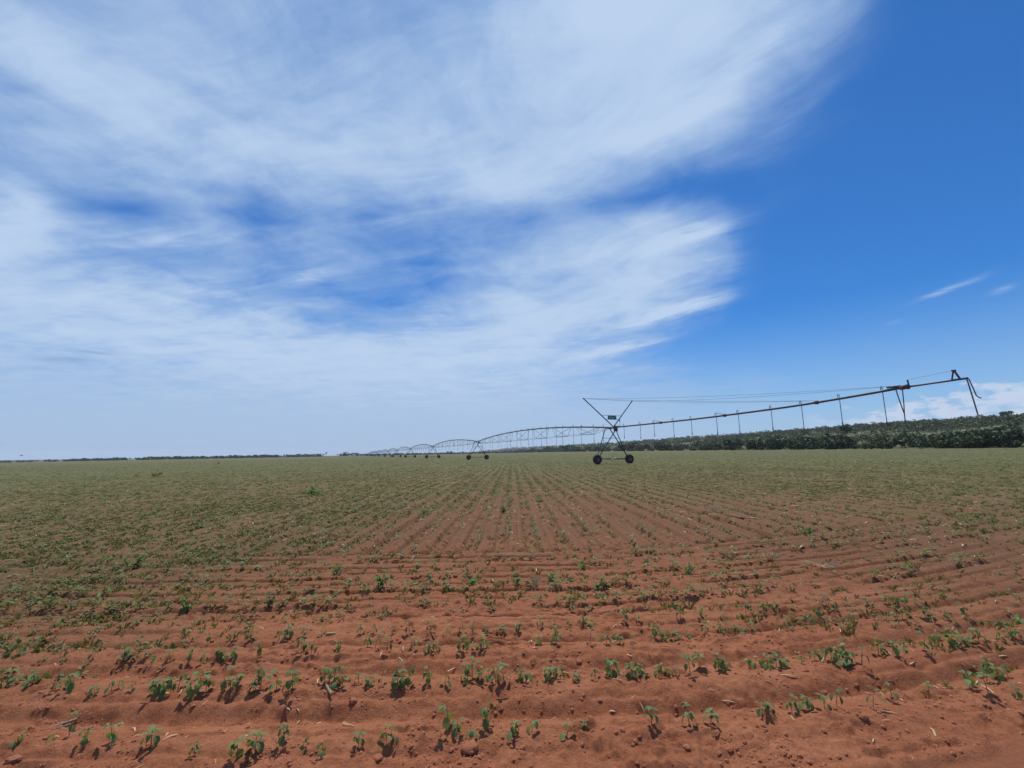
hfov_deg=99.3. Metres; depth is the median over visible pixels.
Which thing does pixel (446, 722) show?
seedling
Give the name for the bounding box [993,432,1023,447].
bush
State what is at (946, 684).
seedling
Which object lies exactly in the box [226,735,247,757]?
seedling
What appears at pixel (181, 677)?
seedling
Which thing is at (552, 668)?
seedling
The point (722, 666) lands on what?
seedling
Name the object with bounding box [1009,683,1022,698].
seedling
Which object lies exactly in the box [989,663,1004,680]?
seedling
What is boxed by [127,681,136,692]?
seedling
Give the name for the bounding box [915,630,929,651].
seedling
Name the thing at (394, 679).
seedling
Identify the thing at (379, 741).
seedling
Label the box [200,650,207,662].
seedling
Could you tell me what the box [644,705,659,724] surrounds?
seedling
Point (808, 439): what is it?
bush
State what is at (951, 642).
seedling
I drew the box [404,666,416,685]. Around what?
seedling
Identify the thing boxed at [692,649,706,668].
seedling
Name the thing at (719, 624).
seedling
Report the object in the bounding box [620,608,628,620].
seedling
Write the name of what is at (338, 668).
seedling
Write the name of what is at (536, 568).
straw litter
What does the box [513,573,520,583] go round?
weed
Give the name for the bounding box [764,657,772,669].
seedling
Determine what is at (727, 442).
bush
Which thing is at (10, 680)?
seedling
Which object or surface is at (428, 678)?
seedling
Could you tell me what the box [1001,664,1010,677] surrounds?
seedling
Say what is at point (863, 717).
soil clod
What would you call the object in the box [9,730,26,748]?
seedling
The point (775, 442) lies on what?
bush
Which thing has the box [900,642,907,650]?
seedling
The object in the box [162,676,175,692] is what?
seedling
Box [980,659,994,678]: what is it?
seedling
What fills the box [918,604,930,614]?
seedling
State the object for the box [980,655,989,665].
seedling
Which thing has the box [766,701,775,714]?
seedling
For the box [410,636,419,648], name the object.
seedling
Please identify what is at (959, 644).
seedling
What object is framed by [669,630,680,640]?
seedling
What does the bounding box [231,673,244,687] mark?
seedling
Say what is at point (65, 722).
dry stalk
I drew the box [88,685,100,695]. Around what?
seedling
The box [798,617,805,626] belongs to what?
seedling
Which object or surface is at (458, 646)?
seedling
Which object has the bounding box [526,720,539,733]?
seedling
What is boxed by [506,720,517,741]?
seedling
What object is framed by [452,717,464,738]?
seedling
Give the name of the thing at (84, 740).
seedling
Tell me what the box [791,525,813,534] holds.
weed
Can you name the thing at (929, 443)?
bush
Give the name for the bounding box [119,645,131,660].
seedling
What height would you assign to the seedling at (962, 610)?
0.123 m
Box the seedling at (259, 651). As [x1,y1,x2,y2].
[254,642,262,654]
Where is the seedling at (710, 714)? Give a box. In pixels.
[703,707,719,723]
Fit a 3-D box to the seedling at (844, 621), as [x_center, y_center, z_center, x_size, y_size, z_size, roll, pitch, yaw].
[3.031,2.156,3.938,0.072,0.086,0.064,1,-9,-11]
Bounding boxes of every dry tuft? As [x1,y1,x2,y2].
[523,574,540,586]
[697,504,720,511]
[760,551,781,559]
[797,558,840,567]
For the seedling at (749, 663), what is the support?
on the ground
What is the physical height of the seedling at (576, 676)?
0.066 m
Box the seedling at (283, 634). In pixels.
[273,631,285,638]
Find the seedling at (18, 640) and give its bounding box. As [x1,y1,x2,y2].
[14,635,21,644]
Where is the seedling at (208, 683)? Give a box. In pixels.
[195,675,214,693]
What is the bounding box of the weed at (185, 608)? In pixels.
[177,598,197,612]
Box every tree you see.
[838,424,851,434]
[999,411,1013,414]
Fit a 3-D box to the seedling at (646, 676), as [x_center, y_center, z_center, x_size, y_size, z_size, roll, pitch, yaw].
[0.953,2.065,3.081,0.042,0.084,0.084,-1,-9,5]
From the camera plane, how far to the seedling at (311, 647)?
3.54 m
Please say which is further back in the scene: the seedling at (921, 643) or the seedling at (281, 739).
the seedling at (921, 643)
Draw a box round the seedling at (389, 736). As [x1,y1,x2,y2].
[380,723,392,743]
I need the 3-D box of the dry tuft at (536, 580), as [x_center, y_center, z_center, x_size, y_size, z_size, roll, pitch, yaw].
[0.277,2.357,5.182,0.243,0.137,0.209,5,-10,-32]
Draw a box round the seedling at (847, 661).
[841,651,852,666]
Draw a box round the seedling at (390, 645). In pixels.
[383,637,391,649]
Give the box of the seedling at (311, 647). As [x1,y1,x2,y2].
[306,643,316,652]
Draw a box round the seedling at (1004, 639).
[987,630,1006,643]
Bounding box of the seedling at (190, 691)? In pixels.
[184,677,199,698]
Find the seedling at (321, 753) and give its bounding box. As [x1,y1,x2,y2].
[316,743,326,757]
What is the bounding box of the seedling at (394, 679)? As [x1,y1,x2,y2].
[392,660,407,682]
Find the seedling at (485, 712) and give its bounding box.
[480,701,493,731]
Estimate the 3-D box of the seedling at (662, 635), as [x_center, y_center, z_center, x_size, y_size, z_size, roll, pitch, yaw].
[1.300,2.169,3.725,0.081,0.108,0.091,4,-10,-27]
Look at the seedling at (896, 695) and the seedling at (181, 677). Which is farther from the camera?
the seedling at (181, 677)
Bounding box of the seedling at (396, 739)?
[384,725,398,746]
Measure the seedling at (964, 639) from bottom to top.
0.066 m
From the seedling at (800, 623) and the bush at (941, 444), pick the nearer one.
the seedling at (800, 623)
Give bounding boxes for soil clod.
[5,754,24,763]
[349,697,356,704]
[372,753,382,761]
[461,739,478,755]
[683,744,690,750]
[858,714,868,720]
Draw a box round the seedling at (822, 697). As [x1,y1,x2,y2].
[814,693,831,710]
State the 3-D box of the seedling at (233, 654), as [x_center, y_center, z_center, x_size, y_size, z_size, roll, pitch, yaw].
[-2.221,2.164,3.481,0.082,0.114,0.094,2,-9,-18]
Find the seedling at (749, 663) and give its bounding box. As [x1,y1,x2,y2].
[744,655,757,669]
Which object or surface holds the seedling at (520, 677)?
on the ground
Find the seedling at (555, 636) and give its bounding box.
[552,625,561,644]
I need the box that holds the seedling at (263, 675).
[252,667,270,689]
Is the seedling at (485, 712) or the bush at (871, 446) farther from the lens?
the bush at (871, 446)
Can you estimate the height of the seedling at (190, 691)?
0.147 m
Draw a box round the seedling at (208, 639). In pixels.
[204,629,215,642]
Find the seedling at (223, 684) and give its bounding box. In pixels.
[220,666,233,690]
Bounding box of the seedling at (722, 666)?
[713,657,725,671]
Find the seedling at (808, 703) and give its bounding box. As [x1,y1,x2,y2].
[798,694,814,709]
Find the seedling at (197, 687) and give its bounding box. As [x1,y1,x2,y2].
[192,671,210,693]
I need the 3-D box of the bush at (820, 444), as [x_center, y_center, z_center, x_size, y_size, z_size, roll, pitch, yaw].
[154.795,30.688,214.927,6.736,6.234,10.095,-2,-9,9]
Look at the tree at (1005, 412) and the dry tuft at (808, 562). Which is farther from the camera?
the tree at (1005, 412)
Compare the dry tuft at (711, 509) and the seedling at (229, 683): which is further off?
the dry tuft at (711, 509)
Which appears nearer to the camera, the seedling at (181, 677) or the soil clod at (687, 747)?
the soil clod at (687, 747)
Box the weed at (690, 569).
[682,564,698,574]
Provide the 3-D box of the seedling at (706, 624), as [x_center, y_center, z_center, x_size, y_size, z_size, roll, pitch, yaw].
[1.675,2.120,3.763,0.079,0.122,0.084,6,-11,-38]
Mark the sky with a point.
(228, 227)
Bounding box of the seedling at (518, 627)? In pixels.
[514,622,522,631]
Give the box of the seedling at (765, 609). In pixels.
[757,601,767,612]
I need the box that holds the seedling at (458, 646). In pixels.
[457,638,464,650]
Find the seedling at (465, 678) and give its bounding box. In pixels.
[463,675,470,684]
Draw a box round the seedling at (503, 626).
[496,624,506,633]
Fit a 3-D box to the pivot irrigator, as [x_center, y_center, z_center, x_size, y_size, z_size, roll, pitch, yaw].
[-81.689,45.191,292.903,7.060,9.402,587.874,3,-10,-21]
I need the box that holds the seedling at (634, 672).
[629,662,640,676]
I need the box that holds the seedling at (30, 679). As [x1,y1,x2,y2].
[28,669,38,685]
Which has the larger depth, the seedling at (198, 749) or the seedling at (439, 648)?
the seedling at (439, 648)
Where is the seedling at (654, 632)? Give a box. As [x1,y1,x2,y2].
[648,623,658,638]
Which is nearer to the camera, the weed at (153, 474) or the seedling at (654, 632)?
the seedling at (654, 632)
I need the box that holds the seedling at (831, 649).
[824,647,837,660]
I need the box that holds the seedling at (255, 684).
[248,679,261,692]
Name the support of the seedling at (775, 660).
on the ground
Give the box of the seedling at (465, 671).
[460,663,471,680]
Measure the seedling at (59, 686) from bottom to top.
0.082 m
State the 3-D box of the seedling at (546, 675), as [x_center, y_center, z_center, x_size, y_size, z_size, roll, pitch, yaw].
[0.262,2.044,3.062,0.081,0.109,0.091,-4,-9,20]
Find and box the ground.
[0,422,1023,767]
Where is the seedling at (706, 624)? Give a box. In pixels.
[700,620,708,630]
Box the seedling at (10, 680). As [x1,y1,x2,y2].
[5,669,18,686]
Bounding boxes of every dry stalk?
[52,710,86,725]
[324,682,332,695]
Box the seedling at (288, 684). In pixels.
[284,669,298,689]
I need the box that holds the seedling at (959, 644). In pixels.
[956,636,969,646]
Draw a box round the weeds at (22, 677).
[0,447,1023,687]
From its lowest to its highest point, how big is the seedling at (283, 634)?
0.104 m
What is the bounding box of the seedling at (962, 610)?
[956,602,968,613]
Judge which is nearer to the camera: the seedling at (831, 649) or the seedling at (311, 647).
the seedling at (831, 649)
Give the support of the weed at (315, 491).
on the ground
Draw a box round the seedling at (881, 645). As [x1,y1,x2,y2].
[871,638,888,654]
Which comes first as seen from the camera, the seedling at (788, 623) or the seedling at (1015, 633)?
the seedling at (1015, 633)
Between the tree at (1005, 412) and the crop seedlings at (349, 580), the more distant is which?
the tree at (1005, 412)
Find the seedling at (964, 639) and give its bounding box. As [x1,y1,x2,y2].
[961,638,973,646]
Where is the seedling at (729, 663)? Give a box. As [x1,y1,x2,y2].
[725,661,730,670]
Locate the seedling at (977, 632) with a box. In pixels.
[968,627,987,643]
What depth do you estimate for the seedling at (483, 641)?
3.54 m
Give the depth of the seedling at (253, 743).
2.36 m
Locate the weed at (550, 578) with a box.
[546,573,555,582]
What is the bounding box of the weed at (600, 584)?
[592,577,604,589]
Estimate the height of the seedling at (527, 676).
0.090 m
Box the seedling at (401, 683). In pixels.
[393,675,407,689]
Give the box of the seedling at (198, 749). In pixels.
[187,739,200,755]
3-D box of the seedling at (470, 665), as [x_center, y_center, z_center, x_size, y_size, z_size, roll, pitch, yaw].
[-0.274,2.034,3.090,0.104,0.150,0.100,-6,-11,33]
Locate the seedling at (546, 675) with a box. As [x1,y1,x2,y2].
[543,667,554,679]
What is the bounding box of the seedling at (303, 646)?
[296,638,304,651]
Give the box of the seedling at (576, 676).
[572,672,579,681]
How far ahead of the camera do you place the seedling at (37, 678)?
3.08 m
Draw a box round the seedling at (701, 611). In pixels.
[696,606,704,617]
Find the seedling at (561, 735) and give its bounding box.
[559,721,576,741]
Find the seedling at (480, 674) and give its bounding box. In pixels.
[476,666,487,683]
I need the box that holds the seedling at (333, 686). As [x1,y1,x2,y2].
[330,674,344,689]
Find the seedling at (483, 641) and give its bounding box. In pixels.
[479,634,487,648]
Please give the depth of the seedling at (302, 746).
2.40 m
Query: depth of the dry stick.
10.10 m
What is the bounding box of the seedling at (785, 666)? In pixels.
[779,657,790,668]
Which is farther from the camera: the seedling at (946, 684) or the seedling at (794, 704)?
the seedling at (946, 684)
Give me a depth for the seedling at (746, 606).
4.16 m
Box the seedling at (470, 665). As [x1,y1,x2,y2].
[465,656,480,678]
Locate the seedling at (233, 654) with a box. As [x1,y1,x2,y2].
[227,646,239,660]
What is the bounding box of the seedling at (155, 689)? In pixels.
[148,677,162,696]
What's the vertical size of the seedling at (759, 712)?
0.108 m
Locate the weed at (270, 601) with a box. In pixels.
[264,591,275,605]
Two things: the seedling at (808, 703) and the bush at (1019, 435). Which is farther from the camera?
the bush at (1019, 435)
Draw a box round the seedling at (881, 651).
[879,648,889,654]
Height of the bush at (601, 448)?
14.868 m
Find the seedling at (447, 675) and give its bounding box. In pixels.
[440,674,450,686]
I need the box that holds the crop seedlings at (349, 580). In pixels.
[0,459,1023,611]
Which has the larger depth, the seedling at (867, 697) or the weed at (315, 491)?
the weed at (315, 491)
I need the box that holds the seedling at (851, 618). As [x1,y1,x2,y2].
[848,611,857,620]
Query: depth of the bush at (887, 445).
184.94 m
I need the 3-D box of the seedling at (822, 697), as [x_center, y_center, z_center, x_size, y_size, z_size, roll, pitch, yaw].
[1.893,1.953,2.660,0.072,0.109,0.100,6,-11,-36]
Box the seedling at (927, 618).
[925,612,937,621]
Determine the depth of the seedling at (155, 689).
2.95 m
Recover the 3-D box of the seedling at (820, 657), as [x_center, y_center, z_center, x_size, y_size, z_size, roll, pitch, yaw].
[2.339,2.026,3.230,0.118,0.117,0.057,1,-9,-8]
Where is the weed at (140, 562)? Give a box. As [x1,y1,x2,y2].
[121,553,145,568]
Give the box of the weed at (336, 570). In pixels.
[331,562,342,573]
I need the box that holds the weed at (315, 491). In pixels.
[306,485,322,495]
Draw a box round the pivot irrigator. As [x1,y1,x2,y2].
[369,370,980,463]
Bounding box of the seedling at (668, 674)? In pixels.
[662,666,670,677]
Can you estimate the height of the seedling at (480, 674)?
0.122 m
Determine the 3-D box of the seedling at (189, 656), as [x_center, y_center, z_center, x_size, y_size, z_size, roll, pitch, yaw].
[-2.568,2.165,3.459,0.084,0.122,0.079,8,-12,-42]
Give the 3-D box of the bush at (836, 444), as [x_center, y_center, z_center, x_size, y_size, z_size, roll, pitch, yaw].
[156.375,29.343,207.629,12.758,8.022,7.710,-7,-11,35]
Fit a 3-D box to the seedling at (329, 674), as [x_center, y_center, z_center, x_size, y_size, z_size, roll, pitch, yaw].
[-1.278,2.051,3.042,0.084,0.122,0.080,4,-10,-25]
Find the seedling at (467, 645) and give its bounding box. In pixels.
[461,635,469,648]
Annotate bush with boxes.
[595,445,606,449]
[628,442,638,447]
[637,444,649,450]
[653,444,666,450]
[664,444,675,449]
[675,443,687,448]
[710,440,724,449]
[721,439,739,449]
[729,439,743,448]
[744,438,765,449]
[763,437,786,449]
[784,435,809,445]
[787,437,807,449]
[803,437,818,445]
[816,440,828,448]
[819,433,850,448]
[824,437,855,449]
[850,443,859,448]
[862,444,875,448]
[873,441,893,448]
[876,439,896,447]
[891,434,919,447]
[909,442,922,448]
[919,431,958,447]
[934,440,953,447]
[945,434,982,447]
[948,429,985,447]
[950,433,986,447]
[973,427,1011,447]
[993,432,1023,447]
[1004,429,1023,441]
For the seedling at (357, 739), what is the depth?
2.40 m
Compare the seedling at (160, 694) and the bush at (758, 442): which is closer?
the seedling at (160, 694)
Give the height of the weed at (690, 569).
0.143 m
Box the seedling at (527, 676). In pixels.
[522,673,532,682]
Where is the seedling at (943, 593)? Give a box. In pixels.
[938,587,950,600]
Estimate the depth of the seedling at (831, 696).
2.64 m
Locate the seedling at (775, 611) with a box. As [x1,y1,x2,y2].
[772,601,780,613]
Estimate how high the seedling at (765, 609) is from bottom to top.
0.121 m
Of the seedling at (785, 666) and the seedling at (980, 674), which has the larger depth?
the seedling at (785, 666)
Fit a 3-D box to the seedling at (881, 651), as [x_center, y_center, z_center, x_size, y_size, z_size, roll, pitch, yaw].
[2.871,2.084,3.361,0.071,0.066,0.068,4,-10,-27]
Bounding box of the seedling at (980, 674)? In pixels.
[976,672,995,692]
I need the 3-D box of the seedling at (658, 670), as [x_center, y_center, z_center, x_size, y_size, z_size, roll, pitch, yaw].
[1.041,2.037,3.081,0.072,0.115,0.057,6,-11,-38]
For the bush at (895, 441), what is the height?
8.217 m
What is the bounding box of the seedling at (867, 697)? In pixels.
[866,685,887,707]
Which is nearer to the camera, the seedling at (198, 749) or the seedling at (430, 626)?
the seedling at (198, 749)
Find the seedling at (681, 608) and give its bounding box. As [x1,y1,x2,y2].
[676,607,683,618]
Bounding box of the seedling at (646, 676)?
[642,667,649,678]
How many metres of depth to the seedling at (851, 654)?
3.24 m
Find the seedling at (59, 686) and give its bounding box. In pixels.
[50,682,61,690]
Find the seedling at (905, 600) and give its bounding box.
[899,592,909,603]
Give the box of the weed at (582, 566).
[577,561,585,570]
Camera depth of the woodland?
389.92 m
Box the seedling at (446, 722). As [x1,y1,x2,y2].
[436,704,452,730]
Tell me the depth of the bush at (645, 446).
530.35 m
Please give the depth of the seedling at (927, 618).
3.97 m
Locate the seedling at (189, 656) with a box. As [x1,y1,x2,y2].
[184,647,196,660]
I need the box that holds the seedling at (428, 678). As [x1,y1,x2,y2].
[423,666,431,683]
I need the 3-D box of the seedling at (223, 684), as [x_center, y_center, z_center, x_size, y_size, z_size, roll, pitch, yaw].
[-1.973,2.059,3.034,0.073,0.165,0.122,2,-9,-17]
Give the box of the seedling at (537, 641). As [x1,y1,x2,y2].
[534,634,542,645]
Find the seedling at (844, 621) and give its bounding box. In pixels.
[841,617,851,624]
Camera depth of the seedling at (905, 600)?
4.43 m
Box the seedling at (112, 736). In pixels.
[102,722,124,744]
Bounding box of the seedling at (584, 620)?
[581,616,586,624]
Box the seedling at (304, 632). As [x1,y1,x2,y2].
[300,625,309,636]
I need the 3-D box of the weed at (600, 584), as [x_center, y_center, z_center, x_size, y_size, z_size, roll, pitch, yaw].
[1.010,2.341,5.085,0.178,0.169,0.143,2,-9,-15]
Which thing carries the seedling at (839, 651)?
on the ground
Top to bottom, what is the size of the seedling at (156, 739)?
0.134 m
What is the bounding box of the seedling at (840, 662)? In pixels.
[838,654,849,665]
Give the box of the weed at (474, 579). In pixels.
[464,574,477,585]
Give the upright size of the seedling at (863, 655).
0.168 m
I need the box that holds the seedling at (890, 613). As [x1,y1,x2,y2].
[889,605,902,618]
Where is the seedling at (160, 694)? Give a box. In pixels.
[150,676,172,698]
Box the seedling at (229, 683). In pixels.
[224,676,237,687]
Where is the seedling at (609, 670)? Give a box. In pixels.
[607,660,620,675]
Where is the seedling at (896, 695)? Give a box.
[884,681,898,699]
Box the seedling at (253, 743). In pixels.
[246,730,268,755]
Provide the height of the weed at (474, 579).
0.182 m
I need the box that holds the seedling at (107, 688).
[104,680,119,694]
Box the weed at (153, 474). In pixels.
[151,470,161,476]
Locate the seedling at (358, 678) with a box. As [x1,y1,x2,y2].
[354,672,362,683]
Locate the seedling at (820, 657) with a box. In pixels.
[818,649,833,660]
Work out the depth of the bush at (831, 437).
226.44 m
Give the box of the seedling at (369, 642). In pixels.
[363,634,371,646]
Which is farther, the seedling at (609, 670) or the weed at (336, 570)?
the weed at (336, 570)
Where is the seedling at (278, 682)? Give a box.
[269,668,281,691]
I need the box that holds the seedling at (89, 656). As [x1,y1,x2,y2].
[87,647,96,659]
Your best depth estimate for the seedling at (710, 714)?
2.53 m
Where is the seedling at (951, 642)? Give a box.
[943,632,959,646]
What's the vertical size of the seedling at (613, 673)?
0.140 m
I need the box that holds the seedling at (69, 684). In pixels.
[58,671,79,692]
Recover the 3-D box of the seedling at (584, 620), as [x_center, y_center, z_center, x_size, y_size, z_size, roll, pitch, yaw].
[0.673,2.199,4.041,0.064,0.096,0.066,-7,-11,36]
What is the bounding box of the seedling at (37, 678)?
[19,672,41,688]
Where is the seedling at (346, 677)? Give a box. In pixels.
[336,666,348,686]
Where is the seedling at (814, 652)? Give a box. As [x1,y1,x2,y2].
[809,648,820,659]
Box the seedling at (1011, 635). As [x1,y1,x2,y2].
[1003,625,1018,639]
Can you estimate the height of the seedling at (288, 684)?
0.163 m
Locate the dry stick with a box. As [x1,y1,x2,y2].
[724,513,762,519]
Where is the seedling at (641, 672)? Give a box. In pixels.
[635,662,644,677]
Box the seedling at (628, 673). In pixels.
[623,663,638,678]
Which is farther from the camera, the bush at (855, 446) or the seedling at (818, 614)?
the bush at (855, 446)
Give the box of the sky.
[0,0,1023,459]
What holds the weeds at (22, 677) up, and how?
on the ground
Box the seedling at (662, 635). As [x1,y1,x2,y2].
[657,629,667,640]
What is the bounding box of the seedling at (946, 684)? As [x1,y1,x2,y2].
[942,679,953,688]
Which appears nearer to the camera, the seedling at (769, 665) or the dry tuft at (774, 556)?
the seedling at (769, 665)
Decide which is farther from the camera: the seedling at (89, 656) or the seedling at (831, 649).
the seedling at (89, 656)
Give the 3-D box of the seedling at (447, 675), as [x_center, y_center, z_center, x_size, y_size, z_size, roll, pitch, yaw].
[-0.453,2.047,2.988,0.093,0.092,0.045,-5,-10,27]
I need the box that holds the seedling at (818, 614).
[812,611,824,621]
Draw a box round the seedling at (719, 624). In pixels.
[716,622,723,632]
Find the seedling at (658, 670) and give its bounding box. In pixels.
[653,663,662,677]
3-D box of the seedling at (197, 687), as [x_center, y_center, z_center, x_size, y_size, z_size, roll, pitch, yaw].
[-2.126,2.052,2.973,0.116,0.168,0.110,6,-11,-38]
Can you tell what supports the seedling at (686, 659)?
on the ground
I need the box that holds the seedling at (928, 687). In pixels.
[922,680,935,698]
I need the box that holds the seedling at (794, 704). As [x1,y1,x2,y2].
[785,693,799,715]
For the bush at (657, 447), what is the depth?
443.64 m
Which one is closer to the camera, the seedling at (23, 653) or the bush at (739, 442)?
the seedling at (23, 653)
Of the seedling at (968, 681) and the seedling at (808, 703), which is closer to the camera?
the seedling at (808, 703)
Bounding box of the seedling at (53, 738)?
[47,734,56,742]
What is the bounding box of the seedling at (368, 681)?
[364,675,375,687]
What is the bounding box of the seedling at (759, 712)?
[755,701,771,716]
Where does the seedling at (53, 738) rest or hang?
on the ground
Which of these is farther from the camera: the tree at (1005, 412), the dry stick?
the tree at (1005, 412)
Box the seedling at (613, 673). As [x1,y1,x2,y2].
[604,658,617,677]
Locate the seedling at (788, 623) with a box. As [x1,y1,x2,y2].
[783,615,791,626]
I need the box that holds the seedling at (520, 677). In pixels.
[516,667,524,682]
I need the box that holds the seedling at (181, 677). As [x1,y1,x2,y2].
[172,674,187,690]
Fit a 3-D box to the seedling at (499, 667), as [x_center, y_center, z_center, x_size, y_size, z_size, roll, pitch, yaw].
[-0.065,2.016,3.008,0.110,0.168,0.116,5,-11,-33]
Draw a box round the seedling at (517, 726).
[510,721,519,732]
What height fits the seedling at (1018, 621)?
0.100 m
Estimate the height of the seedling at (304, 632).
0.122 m
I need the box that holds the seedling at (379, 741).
[377,732,385,745]
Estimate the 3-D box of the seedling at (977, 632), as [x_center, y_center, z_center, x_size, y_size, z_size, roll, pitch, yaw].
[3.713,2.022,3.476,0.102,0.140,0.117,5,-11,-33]
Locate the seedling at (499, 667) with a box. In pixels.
[496,662,510,684]
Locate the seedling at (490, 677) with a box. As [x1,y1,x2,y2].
[488,667,500,682]
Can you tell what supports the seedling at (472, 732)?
on the ground
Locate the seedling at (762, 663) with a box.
[758,652,768,670]
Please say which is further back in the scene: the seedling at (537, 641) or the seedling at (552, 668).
the seedling at (537, 641)
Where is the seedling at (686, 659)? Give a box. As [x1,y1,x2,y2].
[681,653,694,672]
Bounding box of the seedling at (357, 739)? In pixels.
[353,730,366,747]
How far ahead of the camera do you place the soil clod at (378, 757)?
2.35 m
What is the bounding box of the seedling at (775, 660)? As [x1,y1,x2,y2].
[768,651,782,668]
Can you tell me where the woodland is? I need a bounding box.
[474,413,1023,452]
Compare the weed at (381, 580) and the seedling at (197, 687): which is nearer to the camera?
the seedling at (197, 687)
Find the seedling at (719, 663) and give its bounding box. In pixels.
[714,652,724,669]
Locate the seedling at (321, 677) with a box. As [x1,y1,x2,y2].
[319,668,327,682]
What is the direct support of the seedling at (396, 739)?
on the ground
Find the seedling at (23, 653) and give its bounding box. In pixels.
[15,645,25,656]
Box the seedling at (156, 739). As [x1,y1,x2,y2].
[140,724,162,746]
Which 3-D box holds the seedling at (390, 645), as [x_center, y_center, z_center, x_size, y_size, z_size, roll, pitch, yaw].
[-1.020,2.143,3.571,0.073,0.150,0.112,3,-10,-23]
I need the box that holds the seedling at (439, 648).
[433,642,440,652]
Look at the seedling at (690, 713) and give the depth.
2.52 m
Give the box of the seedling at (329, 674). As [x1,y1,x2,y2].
[323,667,333,683]
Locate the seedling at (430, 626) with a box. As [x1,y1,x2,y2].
[426,620,435,632]
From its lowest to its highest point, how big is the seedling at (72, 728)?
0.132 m
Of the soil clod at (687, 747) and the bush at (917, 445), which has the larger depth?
the bush at (917, 445)
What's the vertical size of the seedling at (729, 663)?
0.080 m
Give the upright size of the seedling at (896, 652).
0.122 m
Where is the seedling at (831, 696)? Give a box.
[829,689,845,705]
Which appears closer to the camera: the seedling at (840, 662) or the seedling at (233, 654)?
the seedling at (840, 662)
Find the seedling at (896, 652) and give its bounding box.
[889,641,901,656]
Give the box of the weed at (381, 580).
[374,569,392,587]
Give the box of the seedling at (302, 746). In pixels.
[300,737,309,750]
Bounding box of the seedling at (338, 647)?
[334,640,342,651]
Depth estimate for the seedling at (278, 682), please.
2.96 m
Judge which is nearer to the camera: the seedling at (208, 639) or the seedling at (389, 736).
the seedling at (389, 736)
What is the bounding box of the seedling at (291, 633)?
[285,624,294,637]
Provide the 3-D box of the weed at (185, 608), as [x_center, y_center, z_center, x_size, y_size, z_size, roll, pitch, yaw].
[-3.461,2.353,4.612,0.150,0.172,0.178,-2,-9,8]
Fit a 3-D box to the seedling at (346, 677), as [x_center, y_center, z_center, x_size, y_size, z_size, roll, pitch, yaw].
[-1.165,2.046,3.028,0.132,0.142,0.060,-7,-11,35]
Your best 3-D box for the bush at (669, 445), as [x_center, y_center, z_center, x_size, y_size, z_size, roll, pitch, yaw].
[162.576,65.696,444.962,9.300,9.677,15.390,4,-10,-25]
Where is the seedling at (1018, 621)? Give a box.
[1011,616,1022,624]
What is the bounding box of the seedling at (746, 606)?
[740,604,751,618]
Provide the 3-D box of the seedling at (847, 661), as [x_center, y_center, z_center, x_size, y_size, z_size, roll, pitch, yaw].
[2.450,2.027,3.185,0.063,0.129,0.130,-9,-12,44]
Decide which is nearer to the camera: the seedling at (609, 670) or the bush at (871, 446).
the seedling at (609, 670)
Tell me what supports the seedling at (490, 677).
on the ground
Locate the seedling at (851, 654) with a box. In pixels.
[837,638,854,657]
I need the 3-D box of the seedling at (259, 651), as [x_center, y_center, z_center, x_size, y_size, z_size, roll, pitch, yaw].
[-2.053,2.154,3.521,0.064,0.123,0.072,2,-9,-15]
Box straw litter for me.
[0,458,1023,767]
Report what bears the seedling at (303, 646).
on the ground
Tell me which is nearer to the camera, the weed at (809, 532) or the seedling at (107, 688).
the seedling at (107, 688)
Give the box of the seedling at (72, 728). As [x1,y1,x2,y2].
[62,711,77,734]
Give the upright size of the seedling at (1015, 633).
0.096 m
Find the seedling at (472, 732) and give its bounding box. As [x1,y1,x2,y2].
[465,730,477,738]
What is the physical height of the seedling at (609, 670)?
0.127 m
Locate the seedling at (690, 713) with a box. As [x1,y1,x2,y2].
[682,701,697,726]
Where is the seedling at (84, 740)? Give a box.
[78,728,93,746]
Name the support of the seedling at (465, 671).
on the ground
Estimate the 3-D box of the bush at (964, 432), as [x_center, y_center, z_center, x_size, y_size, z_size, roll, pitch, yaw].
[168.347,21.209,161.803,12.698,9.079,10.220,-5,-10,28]
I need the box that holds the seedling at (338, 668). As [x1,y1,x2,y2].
[328,666,342,682]
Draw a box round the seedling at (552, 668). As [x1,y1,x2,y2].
[546,667,556,680]
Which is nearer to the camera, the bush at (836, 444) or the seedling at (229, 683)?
the seedling at (229, 683)
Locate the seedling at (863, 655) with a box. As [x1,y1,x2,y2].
[854,646,869,663]
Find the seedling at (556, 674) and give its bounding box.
[554,666,564,679]
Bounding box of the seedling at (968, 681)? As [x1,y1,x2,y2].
[958,669,975,687]
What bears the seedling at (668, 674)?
on the ground
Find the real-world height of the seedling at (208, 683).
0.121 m
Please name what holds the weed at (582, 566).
on the ground
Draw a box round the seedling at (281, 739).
[274,724,289,745]
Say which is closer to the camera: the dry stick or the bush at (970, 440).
the dry stick
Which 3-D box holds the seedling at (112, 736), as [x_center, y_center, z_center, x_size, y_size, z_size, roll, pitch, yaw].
[-2.274,1.997,2.467,0.093,0.132,0.077,0,-9,-6]
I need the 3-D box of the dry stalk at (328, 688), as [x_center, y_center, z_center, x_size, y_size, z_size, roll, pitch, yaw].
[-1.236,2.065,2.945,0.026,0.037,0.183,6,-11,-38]
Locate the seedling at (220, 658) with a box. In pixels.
[214,646,224,661]
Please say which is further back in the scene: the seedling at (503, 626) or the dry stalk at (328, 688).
the seedling at (503, 626)
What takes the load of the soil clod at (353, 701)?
on the ground
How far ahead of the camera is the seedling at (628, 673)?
3.06 m
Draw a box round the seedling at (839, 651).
[832,642,845,661]
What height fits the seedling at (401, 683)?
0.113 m
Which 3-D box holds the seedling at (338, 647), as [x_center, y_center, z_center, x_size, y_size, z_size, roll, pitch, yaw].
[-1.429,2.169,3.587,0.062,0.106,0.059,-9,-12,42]
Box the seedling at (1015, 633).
[1011,629,1021,638]

